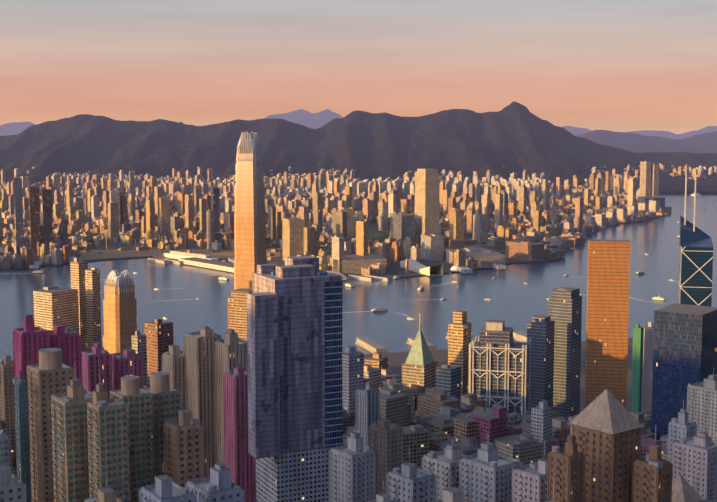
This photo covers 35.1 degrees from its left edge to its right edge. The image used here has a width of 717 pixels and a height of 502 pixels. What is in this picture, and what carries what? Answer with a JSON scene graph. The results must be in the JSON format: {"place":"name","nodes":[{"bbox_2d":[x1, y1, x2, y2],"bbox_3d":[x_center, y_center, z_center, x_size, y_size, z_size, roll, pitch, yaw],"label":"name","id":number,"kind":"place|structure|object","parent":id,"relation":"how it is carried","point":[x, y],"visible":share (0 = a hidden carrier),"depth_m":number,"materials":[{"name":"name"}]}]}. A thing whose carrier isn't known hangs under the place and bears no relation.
{"place":"outdoors","nodes":[
{"label":"outdoors","id":0,"kind":"place"},
{"bbox_2d":[0,208,665,277],"bbox_3d":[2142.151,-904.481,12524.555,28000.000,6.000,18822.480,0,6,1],"label":"waterfront land","id":1,"kind":"structure","parent":0,"point":[395,269],"depth_m":3624.36,"materials":[{"name":"concrete"}]},
{"bbox_2d":[14,161,664,275],"bbox_3d":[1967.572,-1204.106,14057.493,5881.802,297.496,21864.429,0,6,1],"label":"waterfront buildings","id":2,"kind":"structure","parent":1,"relation":"on","point":[428,238],"depth_m":3747.73,"materials":[{"name":"beige concrete"}]},
{"bbox_2d":[0,163,716,274],"bbox_3d":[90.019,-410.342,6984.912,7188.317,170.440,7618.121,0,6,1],"label":"city buildings","id":3,"kind":"structure","parent":1,"relation":"on","point":[86,215],"depth_m":4965.46,"materials":[{"name":"beige concrete"}]},
{"bbox_2d":[369,230,389,241],"bbox_3d":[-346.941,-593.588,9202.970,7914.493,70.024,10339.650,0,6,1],"label":"park vegetation","id":4,"kind":"object","parent":1,"relation":"on","point":[374,235],"visible":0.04,"depth_m":4223.53,"materials":[{"name":"green plant"}]},
{"bbox_2d":[0,101,716,190],"bbox_3d":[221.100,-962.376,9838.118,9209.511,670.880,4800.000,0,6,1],"label":"kowloon mountains","id":5,"kind":"structure","parent":0,"point":[516,137],"depth_m":9005.77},
{"bbox_2d":[0,191,716,359],"bbox_3d":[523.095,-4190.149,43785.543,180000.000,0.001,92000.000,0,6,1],"label":"harbour water","id":6,"kind":"structure","parent":0,"point":[515,302],"depth_m":2942.69,"materials":[{"name":"blue liquid"}]},
{"bbox_2d":[7,273,677,316],"bbox_3d":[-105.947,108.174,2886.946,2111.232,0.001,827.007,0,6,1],"label":"boat wakes","id":7,"kind":"object","parent":6,"relation":"on","point":[359,286],"visible":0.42,"depth_m":2782.58,"materials":[{"name":"liquid"}]},
{"bbox_2d":[29,191,701,353],"bbox_3d":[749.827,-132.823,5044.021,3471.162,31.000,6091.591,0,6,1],"label":"boats","id":8,"kind":"object","parent":6,"relation":"on","point":[369,345],"visible":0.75,"depth_m":3119.42,"materials":[{"name":"white"}]},
{"bbox_2d":[0,109,716,138],"bbox_3d":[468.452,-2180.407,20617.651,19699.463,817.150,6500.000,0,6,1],"label":"distant mountains","id":9,"kind":"structure","parent":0,"point":[312,120],"depth_m":20371.47,"materials":[{"name":"purple stone"}]},
{"bbox_2d":[0,0,716,133],"label":"sky","id":10,"kind":"structure","parent":0,"point":[610,65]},
{"bbox_2d":[364,337,643,412],"bbox_3d":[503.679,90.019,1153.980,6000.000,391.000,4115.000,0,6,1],"label":"ground","id":11,"kind":"structure","parent":0,"point":[396,360],"depth_m":2003.94,"materials":[{"name":"grey concrete"}]},
{"bbox_2d":[0,359,711,501],"bbox_3d":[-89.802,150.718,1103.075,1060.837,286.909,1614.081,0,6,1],"label":"buildings","id":12,"kind":"structure","parent":11,"relation":"on","point":[428,420],"depth_m":932.59,"materials":[{"name":"concrete"},{"name":"painted concrete"},{"name":"stone"}]},
{"bbox_2d":[0,239,716,501],"bbox_3d":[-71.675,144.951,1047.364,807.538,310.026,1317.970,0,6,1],"label":"high-rise buildings","id":13,"kind":"structure","parent":11,"relation":"on","point":[85,416],"depth_m":663.50,"materials":[{"name":"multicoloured concrete"}]},
{"bbox_2d":[103,131,712,501],"bbox_3d":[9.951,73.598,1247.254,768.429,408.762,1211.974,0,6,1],"label":"skyscrapers","id":14,"kind":"structure","parent":11,"relation":"on","point":[294,359],"depth_m":664.78,"materials":[{"name":"glass"}]},
{"bbox_2d":[575,130,716,152],"bbox_3d":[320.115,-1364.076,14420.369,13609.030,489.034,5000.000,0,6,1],"label":"ranges","id":15,"kind":"object","parent":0,"point":[698,143],"visible":0.06,"depth_m":13860.19,"materials":[{"name":"purple stone"}]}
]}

